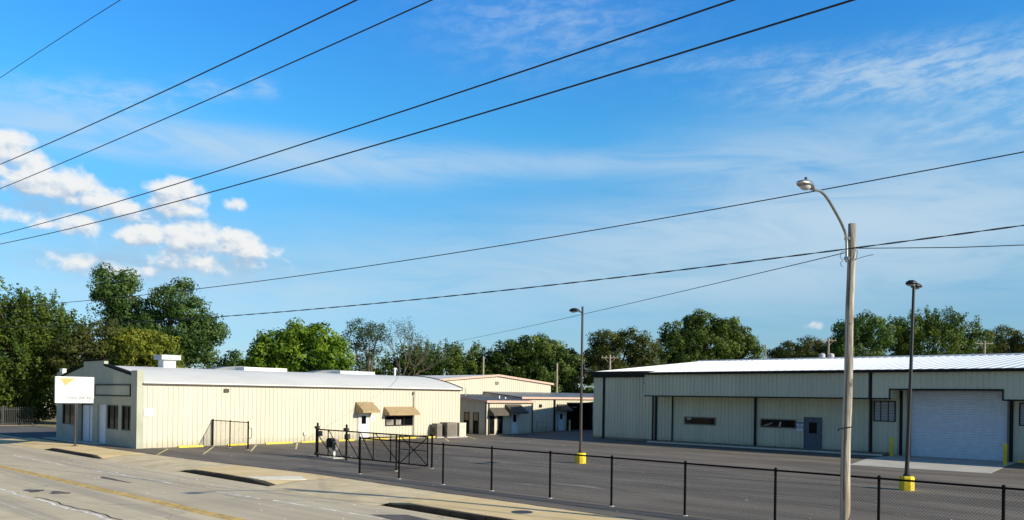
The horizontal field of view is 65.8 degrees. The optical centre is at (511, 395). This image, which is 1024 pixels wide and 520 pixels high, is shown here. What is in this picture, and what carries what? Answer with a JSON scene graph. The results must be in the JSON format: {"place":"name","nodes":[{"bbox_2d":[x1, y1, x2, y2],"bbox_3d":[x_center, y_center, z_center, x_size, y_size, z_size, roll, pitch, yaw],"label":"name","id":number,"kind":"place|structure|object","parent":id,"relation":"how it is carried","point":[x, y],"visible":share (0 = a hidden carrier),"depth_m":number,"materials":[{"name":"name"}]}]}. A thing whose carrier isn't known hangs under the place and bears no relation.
{"place":"outdoors","nodes":[
{"label":"outdoors","id":0,"kind":"place"},
{"bbox_2d":[0,425,55,439],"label":"side street","id":1,"kind":"structure","parent":0,"point":[25,431],"depth_m":65.24,"materials":[{"name":"grey asphalt"}]},
{"bbox_2d":[0,420,55,425],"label":"verge","id":2,"kind":"structure","parent":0,"point":[48,422],"depth_m":80.80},
{"bbox_2d":[0,405,32,424],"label":"iron fence","id":3,"kind":"object","parent":2,"relation":"on","point":[2,416],"visible":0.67,"depth_m":76.89,"materials":[{"name":"black metal"}]},
{"bbox_2d":[0,276,103,422],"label":"broadleaf tree","id":4,"kind":"object","parent":2,"relation":"on","point":[26,346],"visible":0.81,"depth_m":80.05,"materials":[{"name":"green plant"}]},
{"bbox_2d":[85,262,231,367],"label":"broadleaf tree","id":5,"kind":"object","parent":2,"relation":"on","point":[200,336],"visible":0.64,"depth_m":86.68,"materials":[{"name":"green plant"}]},
{"bbox_2d":[193,348,258,368],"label":"broadleaf tree","id":6,"kind":"object","parent":2,"relation":"on","point":[234,361],"visible":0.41,"depth_m":99.55,"materials":[{"name":"green plant"}]},
{"bbox_2d":[0,374,56,420],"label":"raised house","id":7,"kind":"structure","parent":0,"point":[35,410],"depth_m":89.00,"materials":[{"name":"brown metal"}]},
{"bbox_2d":[0,438,88,449],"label":"driveway apron","id":8,"kind":"object","parent":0,"point":[43,444],"visible":1,"depth_m":51.82,"materials":[{"name":"concrete"}]},
{"bbox_2d":[54,376,93,445],"bbox_3d":[-27.147,0.970,49.087,0.300,4.300,2.210,1,0,43],"label":"business sign","id":9,"kind":"object","parent":8,"relation":"on","point":[74,390],"visible":1,"depth_m":49.05,"materials":[{"name":"white paint"}]},
{"bbox_2d":[33,425,55,427],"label":"verge","id":10,"kind":"structure","parent":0,"point":[52,426],"depth_m":76.18,"materials":[{"name":"beige concrete"}]},
{"bbox_2d":[44,318,125,396],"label":"broadleaf tree","id":11,"kind":"object","parent":10,"relation":"on","point":[82,336],"visible":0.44,"depth_m":77.07,"materials":[{"name":"green plant"}]},
{"bbox_2d":[77,326,187,367],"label":"broadleaf tree","id":12,"kind":"object","parent":10,"relation":"on","point":[131,350],"visible":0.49,"depth_m":72.25,"materials":[{"name":"green plant"}]},
{"bbox_2d":[238,317,356,371],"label":"broadleaf tree","id":13,"kind":"object","parent":10,"relation":"on","point":[291,345],"visible":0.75,"depth_m":80.38,"materials":[{"name":"green plant"}]},
{"bbox_2d":[338,317,455,375],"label":"broadleaf tree","id":14,"kind":"object","parent":10,"relation":"on","point":[368,365],"visible":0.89,"depth_m":98.86,"materials":[{"name":"green plant"}]},
{"bbox_2d":[370,338,505,375],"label":"broadleaf tree","id":15,"kind":"object","parent":10,"relation":"on","point":[456,362],"visible":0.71,"depth_m":106.64,"materials":[{"name":"green plant"}]},
{"bbox_2d":[484,332,593,392],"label":"broadleaf tree","id":16,"kind":"object","parent":10,"relation":"on","point":[521,358],"visible":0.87,"depth_m":104.19,"materials":[{"name":"green plant"}]},
{"bbox_2d":[0,0,119,77],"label":"overhead cable","id":17,"kind":"object","parent":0,"point":[61,37],"visible":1,"depth_m":17.56,"materials":[{"name":"metal"}]},
{"bbox_2d":[50,446,145,457],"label":"pavement","id":18,"kind":"structure","parent":0,"point":[101,452],"depth_m":44.88,"materials":[{"name":"concrete"}]},
{"bbox_2d":[102,454,232,471],"bbox_3d":[-17.404,3.317,39.701,8.900,0.132,3.085,1,0,43],"label":"driveway apron","id":19,"kind":"object","parent":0,"point":[168,463],"visible":1,"depth_m":39.10,"materials":[{"name":"concrete"}]},
{"bbox_2d":[0,0,356,164],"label":"overhead cable","id":20,"kind":"object","parent":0,"point":[199,74],"visible":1,"depth_m":12.82,"materials":[{"name":"metal"}]},
{"bbox_2d":[0,0,432,188],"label":"overhead cable","id":21,"kind":"object","parent":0,"point":[244,83],"visible":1,"depth_m":11.78,"materials":[{"name":"metal"}]},
{"bbox_2d":[0,442,463,519],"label":"road","id":22,"kind":"structure","parent":0,"point":[190,490],"depth_m":27.11,"materials":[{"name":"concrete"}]},
{"bbox_2d":[22,489,43,492],"bbox_3d":[-17.041,3.400,28.306,1.100,0.030,0.648,1,0,43],"label":"oil stain","id":23,"kind":"object","parent":22,"relation":"on","point":[32,490],"visible":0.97,"depth_m":28.28,"materials":[{"name":"liquid"}]},
{"bbox_2d":[13,455,66,465],"bbox_3d":[-24.201,3.288,40.470,8.101,0.001,0.173,1,0,43],"label":"white lane line","id":24,"kind":"object","parent":22,"relation":"on","point":[39,460],"visible":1,"depth_m":40.26,"materials":[{"name":"white paint"}]},
{"bbox_2d":[0,489,111,519],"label":"filled joint","id":25,"kind":"object","parent":22,"relation":"on","point":[54,504],"visible":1,"depth_m":24.73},
{"bbox_2d":[50,491,69,493],"bbox_3d":[-15.981,3.415,27.868,1.089,0.030,0.608,1,0,43],"label":"oil stain","id":26,"kind":"object","parent":22,"relation":"on","point":[57,492],"visible":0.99,"depth_m":27.82,"materials":[{"name":"liquid"}]},
{"bbox_2d":[45,448,102,458],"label":"kerb","id":27,"kind":"structure","parent":22,"relation":"on","point":[75,453],"depth_m":44.14,"materials":[{"name":"black concrete"}]},
{"bbox_2d":[37,497,120,519],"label":"road crack","id":28,"kind":"object","parent":22,"relation":"on","point":[78,508],"visible":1,"depth_m":24.15,"materials":[{"name":"black asphalt"}]},
{"bbox_2d":[100,476,129,482],"bbox_3d":[-16.096,3.413,32.051,3.216,0.030,0.298,1,0,43],"label":"oil stain","id":29,"kind":"object","parent":22,"relation":"on","point":[103,477],"visible":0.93,"depth_m":32.13,"materials":[{"name":"liquid"}]},
{"bbox_2d":[0,465,244,519],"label":"yellow centre line","id":30,"kind":"object","parent":22,"relation":"on","point":[153,501],"visible":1,"depth_m":27.09,"materials":[{"name":"yellow paint"}]},
{"bbox_2d":[93,470,173,483],"bbox_3d":[-16.097,3.401,33.400,7.415,0.001,0.173,1,0,40],"label":"white lane line","id":31,"kind":"object","parent":22,"relation":"on","point":[135,477],"visible":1,"depth_m":33.01,"materials":[{"name":"white paint"}]},
{"bbox_2d":[215,491,261,498],"bbox_3d":[-9.715,3.490,27.927,3.012,0.001,0.161,1,0,40],"label":"white lane line","id":32,"kind":"object","parent":22,"relation":"on","point":[239,495],"visible":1,"depth_m":27.75,"materials":[{"name":"white paint"}]},
{"bbox_2d":[273,500,383,518],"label":"white lane line","id":33,"kind":"object","parent":22,"relation":"on","point":[328,509],"visible":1,"depth_m":24.69,"materials":[{"name":"white paint"}]},
{"bbox_2d":[370,514,428,519],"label":"road patch","id":34,"kind":"object","parent":22,"relation":"on","point":[400,517],"visible":1,"depth_m":23.30,"materials":[{"name":"grey asphalt"}]},
{"bbox_2d":[109,455,390,505],"bbox_3d":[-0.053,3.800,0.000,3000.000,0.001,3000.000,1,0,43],"label":"ground","id":35,"kind":"structure","parent":0,"point":[294,481],"depth_m":33.09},
{"bbox_2d":[556,363,557,392],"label":"utility pole","id":36,"kind":"object","parent":35,"relation":"on","point":[556,377],"visible":0.34,"depth_m":94.91,"materials":[{"name":"brown wood"}]},
{"bbox_2d":[585,387,593,392],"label":"woods","id":37,"kind":"object","parent":35,"relation":"on","point":[591,389],"visible":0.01,"depth_m":173.89,"materials":[{"name":"green plant"}]},
{"bbox_2d":[601,355,617,369],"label":"utility pole","id":38,"kind":"object","parent":35,"relation":"on","point":[609,357],"visible":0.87,"depth_m":87.54,"materials":[{"name":"brown wood"}]},
{"bbox_2d":[580,326,667,384],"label":"broadleaf tree","id":39,"kind":"object","parent":35,"relation":"on","point":[613,344],"visible":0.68,"depth_m":102.93,"materials":[{"name":"green plant"}]},
{"bbox_2d":[654,308,766,363],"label":"broadleaf tree","id":40,"kind":"object","parent":35,"relation":"on","point":[730,339],"visible":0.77,"depth_m":116.34,"materials":[{"name":"green plant"}]},
{"bbox_2d":[762,334,840,358],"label":"broadleaf tree","id":41,"kind":"object","parent":35,"relation":"on","point":[804,348],"visible":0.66,"depth_m":116.18,"materials":[{"name":"green plant"}]},
{"bbox_2d":[819,338,835,357],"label":"utility pole","id":42,"kind":"object","parent":35,"relation":"on","point":[821,355],"visible":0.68,"depth_m":97.52,"materials":[{"name":"brown wood"}]},
{"bbox_2d":[823,309,896,356],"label":"broadleaf tree","id":43,"kind":"object","parent":35,"relation":"on","point":[864,336],"visible":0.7,"depth_m":106.52,"materials":[{"name":"green plant"}]},
{"bbox_2d":[867,304,996,355],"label":"broadleaf tree","id":44,"kind":"object","parent":35,"relation":"on","point":[950,332],"visible":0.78,"depth_m":110.12,"materials":[{"name":"green plant"}]},
{"bbox_2d":[976,341,992,353],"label":"utility pole","id":45,"kind":"object","parent":35,"relation":"on","point":[984,343],"visible":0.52,"depth_m":92.22,"materials":[{"name":"brown wood"}]},
{"bbox_2d":[975,324,1023,353],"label":"broadleaf tree","id":46,"kind":"object","parent":35,"relation":"on","point":[1013,343],"visible":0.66,"depth_m":116.75,"materials":[{"name":"green plant"}]},
{"bbox_2d":[43,355,462,448],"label":"building","id":47,"kind":"structure","parent":0,"point":[187,405],"depth_m":54.28,"materials":[{"name":"beige metal"}]},
{"bbox_2d":[63,403,73,424],"bbox_3d":[-31.092,1.280,55.752,2.850,1.470,0.080,1,0,43],"label":"window","id":48,"kind":"structure","parent":47,"relation":"in","point":[68,409],"depth_m":56.05,"materials":[{"name":"black glass"}]},
{"bbox_2d":[83,405,89,440],"bbox_3d":[-29.104,1.873,54.168,1.250,2.480,0.060,1,0,43],"label":"door","id":49,"kind":"structure","parent":47,"relation":"in","point":[86,408],"depth_m":54.18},
{"bbox_2d":[89,405,92,441],"bbox_3d":[-28.226,1.885,53.350,1.250,2.480,0.060,1,0,43],"label":"door","id":50,"kind":"structure","parent":47,"relation":"in","point":[91,406],"depth_m":53.63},
{"bbox_2d":[99,404,105,443],"bbox_3d":[-26.653,1.887,51.709,1.470,2.640,0.060,1,0,43],"label":"boarded door","id":51,"kind":"structure","parent":47,"relation":"in","point":[102,408],"depth_m":51.82,"materials":[{"name":"white wood"}]},
{"bbox_2d":[107,405,117,429],"bbox_3d":[-25.327,1.351,50.387,1.900,1.550,0.080,1,0,43],"label":"window","id":52,"kind":"structure","parent":47,"relation":"in","point":[112,409],"depth_m":50.38,"materials":[{"name":"black glass"}]},
{"bbox_2d":[122,405,130,430],"bbox_3d":[-23.680,1.374,48.854,1.700,1.550,0.080,1,0,43],"label":"window","id":53,"kind":"structure","parent":47,"relation":"in","point":[126,410],"depth_m":49.06,"materials":[{"name":"black glass"}]},
{"bbox_2d":[144,408,152,415],"bbox_3d":[-22.090,1.006,48.151,0.017,0.470,0.530,1,0,43],"label":"notice sign","id":54,"kind":"object","parent":47,"relation":"attached to","point":[148,411],"depth_m":48.13,"materials":[{"name":"white paint"}]},
{"bbox_2d":[358,413,368,439],"bbox_3d":[-11.191,2.284,59.808,0.120,2.040,0.990,1,0,43],"label":"door","id":55,"kind":"structure","parent":47,"relation":"in","point":[363,418],"depth_m":59.82,"materials":[{"name":"white paint"}]},
{"bbox_2d":[385,416,412,425],"bbox_3d":[-8.879,1.966,62.361,0.060,0.780,2.750,1,0,43],"label":"window","id":56,"kind":"structure","parent":47,"relation":"in","point":[389,420],"depth_m":62.30,"materials":[{"name":"black glass"}]},
{"bbox_2d":[188,465,338,484],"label":"pavement","id":57,"kind":"structure","parent":0,"point":[243,471],"depth_m":34.10,"materials":[{"name":"concrete"}]},
{"bbox_2d":[182,470,272,485],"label":"kerb","id":58,"kind":"structure","parent":57,"relation":"on","point":[229,477],"depth_m":32.95,"materials":[{"name":"black concrete"}]},
{"bbox_2d":[249,476,305,479],"bbox_3d":[-9.608,3.352,32.151,2.439,0.028,1.279,1,0,-14],"label":"concrete patch","id":59,"kind":"object","parent":57,"relation":"on","point":[286,477],"visible":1,"depth_m":32.25,"materials":[{"name":"grey concrete"}]},
{"bbox_2d":[321,438,341,458],"bbox_3d":[-9.705,2.859,42.902,1.200,1.110,0.750,1,0,43],"label":"gate operator","id":60,"kind":"object","parent":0,"point":[333,447],"visible":0.65,"depth_m":42.80,"materials":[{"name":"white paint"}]},
{"bbox_2d":[265,478,447,505],"bbox_3d":[-5.769,3.480,29.158,6.900,0.132,3.500,1,0,43],"label":"driveway apron","id":61,"kind":"object","parent":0,"point":[360,492],"visible":1,"depth_m":28.73,"materials":[{"name":"concrete"}]},
{"bbox_2d":[0,0,734,234],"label":"overhead cable","id":62,"kind":"object","parent":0,"point":[696,12],"visible":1,"depth_m":8.82,"materials":[{"name":"metal"}]},
{"bbox_2d":[1,0,854,243],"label":"overhead cable","id":63,"kind":"object","parent":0,"point":[773,24],"visible":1,"depth_m":8.01,"materials":[{"name":"metal"}]},
{"bbox_2d":[482,357,483,374],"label":"utility pole","id":64,"kind":"object","parent":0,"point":[483,366],"visible":0.34,"depth_m":99.88,"materials":[{"name":"brown wood"}]},
{"bbox_2d":[0,151,1023,307],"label":"overhead cable","id":65,"kind":"object","parent":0,"point":[577,232],"visible":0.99,"depth_m":22.13,"materials":[{"name":"metal"}]},
{"bbox_2d":[0,0,1023,388],"label":"sky","id":66,"kind":"structure","parent":0,"point":[856,91],"materials":[{"name":"blue"}]},
{"bbox_2d":[391,494,637,519],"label":"pavement","id":67,"kind":"structure","parent":0,"point":[484,506],"depth_m":24.38,"materials":[{"name":"concrete"}]},
{"bbox_2d":[387,504,513,519],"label":"kerb","id":68,"kind":"structure","parent":67,"relation":"on","point":[445,512],"depth_m":23.97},
{"bbox_2d":[511,510,532,513],"bbox_3d":[0.300,3.481,23.716,0.660,0.008,0.660,1,0,43],"label":"manhole cover","id":69,"kind":"object","parent":67,"relation":"on","point":[522,512],"visible":1,"depth_m":23.62,"materials":[{"name":"grey metal"}]},
{"bbox_2d":[8,225,1023,326],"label":"overhead cable","id":70,"kind":"object","parent":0,"point":[581,281],"visible":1,"depth_m":22.02,"materials":[{"name":"metal"}]},
{"bbox_2d":[38,428,1023,519],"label":"car park asphalt","id":71,"kind":"object","parent":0,"point":[1010,476],"visible":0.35,"depth_m":35.50,"materials":[{"name":"grey asphalt"}]},
{"bbox_2d":[178,445,203,447],"bbox_3d":[-20.046,3.155,49.411,0.174,0.130,1.600,1,0,43],"label":"wheel stop","id":72,"kind":"object","parent":71,"relation":"on","point":[186,446],"visible":1,"depth_m":49.28,"materials":[{"name":"yellow concrete"}]},
{"bbox_2d":[212,419,251,449],"bbox_3d":[-17.507,2.435,49.380,5.031,1.840,0.197,1,0,43],"label":"chain link fence","id":73,"kind":"object","parent":71,"relation":"on","point":[229,428],"visible":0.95,"depth_m":49.47,"materials":[{"name":"black metal"}]},
{"bbox_2d":[227,443,246,445],"bbox_3d":[-17.919,3.184,51.769,0.174,0.130,1.450,1,0,43],"label":"wheel stop","id":74,"kind":"object","parent":71,"relation":"on","point":[238,444],"visible":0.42,"depth_m":51.74,"materials":[{"name":"yellow concrete"}]},
{"bbox_2d":[265,441,292,443],"bbox_3d":[-15.876,3.213,53.965,0.174,0.130,2.050,1,0,43],"label":"wheel stop","id":75,"kind":"object","parent":71,"relation":"on","point":[278,442],"visible":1,"depth_m":53.86,"materials":[{"name":"yellow concrete"}]},
{"bbox_2d":[301,440,320,442],"bbox_3d":[-14.195,3.237,55.919,0.174,0.130,1.600,1,0,43],"label":"wheel stop","id":76,"kind":"object","parent":71,"relation":"on","point":[308,441],"visible":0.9,"depth_m":55.68,"materials":[{"name":"yellow concrete"}]},
{"bbox_2d":[314,422,427,466],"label":"sliding gate","id":77,"kind":"structure","parent":71,"relation":"on","point":[317,440],"depth_m":40.67,"materials":[{"name":"black metal"}]},
{"bbox_2d":[431,423,443,437],"bbox_3d":[-6.116,2.845,64.559,0.850,1.180,0.750,1,0,43],"label":"air conditioner","id":78,"kind":"object","parent":71,"relation":"on","point":[436,429],"visible":0.98,"depth_m":64.30,"materials":[{"name":"metal"}]},
{"bbox_2d":[439,422,457,437],"bbox_3d":[-5.236,2.817,65.210,1.150,1.260,1.300,1,0,43],"label":"air conditioner","id":79,"kind":"object","parent":71,"relation":"on","point":[449,429],"visible":0.87,"depth_m":64.79,"materials":[{"name":"metal"}]},
{"bbox_2d":[457,422,467,437],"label":"air conditioner","id":80,"kind":"object","parent":71,"relation":"on","point":[461,429],"visible":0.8,"depth_m":65.57,"materials":[{"name":"metal"}]},
{"bbox_2d":[425,374,553,397],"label":"pink trimmed gable building","id":81,"kind":"structure","parent":71,"relation":"on","point":[475,384],"depth_m":80.71,"materials":[{"name":"beige metal"}]},
{"bbox_2d":[460,388,534,434],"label":"cream annex","id":82,"kind":"object","parent":71,"relation":"on","point":[482,414],"visible":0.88,"depth_m":71.58,"materials":[{"name":"metal"}]},
{"bbox_2d":[464,412,468,432],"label":"window","id":83,"kind":"structure","parent":82,"relation":"in","point":[466,414],"depth_m":71.68,"materials":[{"name":"black glass"}]},
{"bbox_2d":[473,412,478,433],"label":"window","id":84,"kind":"structure","parent":82,"relation":"in","point":[475,414],"depth_m":70.89,"materials":[{"name":"black glass"}]},
{"bbox_2d":[489,416,494,433],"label":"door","id":85,"kind":"structure","parent":82,"relation":"in","point":[492,418],"depth_m":70.48,"materials":[{"name":"black paint"}]},
{"bbox_2d":[497,416,502,433],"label":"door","id":86,"kind":"structure","parent":82,"relation":"in","point":[500,418],"depth_m":71.31,"materials":[{"name":"black paint"}]},
{"bbox_2d":[511,414,517,433],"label":"door","id":87,"kind":"structure","parent":82,"relation":"in","point":[514,417],"depth_m":72.63,"materials":[{"name":"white metal"}]},
{"bbox_2d":[483,391,593,431],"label":"open garage wing","id":88,"kind":"structure","parent":71,"relation":"on","point":[556,411],"depth_m":80.02,"materials":[{"name":"white metal"}]},
{"bbox_2d":[558,411,563,430],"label":"door","id":89,"kind":"structure","parent":88,"relation":"in","point":[560,413],"depth_m":80.10,"materials":[{"name":"white metal"}]},
{"bbox_2d":[569,306,585,463],"bbox_3d":[3.462,-0.527,41.770,0.999,8.350,0.568,1,0,25],"label":"car park lamp","id":90,"kind":"object","parent":71,"relation":"on","point":[580,451],"visible":0.95,"depth_m":41.62,"materials":[{"name":"metal"}]},
{"bbox_2d":[553,483,601,488],"bbox_3d":[2.650,3.549,31.136,2.936,0.030,0.597,1,0,43],"label":"pale scuff","id":91,"kind":"object","parent":71,"relation":"on","point":[594,487],"visible":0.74,"depth_m":31.15,"materials":[{"name":"grey asphalt"}]},
{"bbox_2d":[358,434,1023,519],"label":"chain link fence","id":92,"kind":"object","parent":71,"relation":"on","point":[1004,488],"visible":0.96,"depth_m":24.00,"materials":[{"name":"black metal"}]},
{"bbox_2d":[546,472,885,512],"bbox_3d":[6.631,3.589,30.663,0.184,0.001,16.089,1,0,-41],"label":"tar seam","id":93,"kind":"object","parent":71,"relation":"on","point":[719,492],"visible":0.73,"depth_m":29.23,"materials":[{"name":"black asphalt"}]},
{"bbox_2d":[588,353,1023,462],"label":"white roofed metal shop","id":94,"kind":"structure","parent":71,"relation":"on","point":[967,406],"depth_m":54.52,"materials":[{"name":"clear metal"}]},
{"bbox_2d":[684,416,715,425],"bbox_3d":[14.388,1.932,60.705,2.700,0.620,0.060,1,0,43],"label":"window","id":95,"kind":"structure","parent":94,"relation":"in","point":[711,421],"depth_m":60.65,"materials":[{"name":"black glass"}]},
{"bbox_2d":[760,418,796,428],"bbox_3d":[18.970,1.976,56.440,2.680,0.660,0.060,1,0,43],"label":"window","id":96,"kind":"structure","parent":94,"relation":"in","point":[764,422],"depth_m":56.42,"materials":[{"name":"black glass"}]},
{"bbox_2d":[797,422,802,430],"bbox_3d":[20.129,2.152,55.361,0.430,0.620,0.019,1,0,43],"label":"door notice","id":97,"kind":"object","parent":94,"relation":"attached to","point":[799,426],"depth_m":55.35,"materials":[{"name":"paper"}]},
{"bbox_2d":[803,417,821,449],"bbox_3d":[20.769,2.596,54.690,1.270,2.230,0.120,1,0,43],"label":"door","id":98,"kind":"structure","parent":94,"relation":"in","point":[812,425],"depth_m":54.72,"materials":[{"name":"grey metal"}]},
{"bbox_2d":[873,401,895,421],"bbox_3d":[24.256,1.000,51.536,1.360,1.360,0.060,1,0,43],"label":"window","id":99,"kind":"structure","parent":94,"relation":"in","point":[884,411],"depth_m":51.50,"materials":[{"name":"white glass"}]},
{"bbox_2d":[910,391,1006,460],"bbox_3d":[27.437,1.746,48.764,5.330,4.256,0.030,1,0,43],"label":"roll up door","id":100,"kind":"structure","parent":94,"relation":"in","point":[972,425],"depth_m":48.69,"materials":[{"name":"white metal"}]},
{"bbox_2d":[1019,403,1023,425],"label":"window","id":101,"kind":"structure","parent":94,"relation":"in","point":[1021,405],"depth_m":46.35,"materials":[{"name":"grey glass"}]},
{"bbox_2d":[796,177,872,519],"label":"street light pole","id":102,"kind":"object","parent":71,"relation":"on","point":[850,257],"visible":1,"depth_m":19.74,"materials":[{"name":"grey wood"}]},
{"bbox_2d":[857,245,1021,248],"bbox_3d":[14.495,-3.387,14.973,15.295,0.439,0.065,1,0,39],"label":"overhead cable","id":103,"kind":"object","parent":102,"relation":"attached to","point":[944,247],"visible":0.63,"depth_m":18.46,"materials":[{"name":"metal"}]},
{"bbox_2d":[899,280,921,490],"bbox_3d":[15.645,-0.332,31.191,0.658,8.303,1.560,1,0,37],"label":"car park lamp","id":104,"kind":"object","parent":71,"relation":"on","point":[913,285],"visible":0.99,"depth_m":31.12,"materials":[{"name":"grey metal"}]},
{"bbox_2d":[850,455,1016,473],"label":"loading slab","id":105,"kind":"structure","parent":71,"relation":"on","point":[950,464],"depth_m":44.35,"materials":[{"name":"concrete"}]},
{"bbox_2d":[889,437,892,455],"bbox_3d":[24.112,3.238,50.329,0.200,1.200,0.195,1,0,43],"label":"bollard","id":106,"kind":"object","parent":105,"relation":"on","point":[891,447],"visible":0.94,"depth_m":50.24,"materials":[{"name":"yellow metal"}]},
{"bbox_2d":[1003,443,1006,464],"bbox_3d":[27.618,3.277,44.335,0.200,1.220,0.195,1,0,43],"label":"bollard","id":107,"kind":"object","parent":105,"relation":"on","point":[1004,453],"visible":0.96,"depth_m":44.27,"materials":[{"name":"yellow metal"}]},
{"bbox_2d":[415,252,844,348],"bbox_3d":[-2.162,-4.761,60.047,0.021,1.941,82.735,1,0,-15],"label":"overhead cable","id":108,"kind":"object","parent":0,"point":[673,293],"visible":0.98,"depth_m":28.28,"materials":[{"name":"metal"}]}
]}

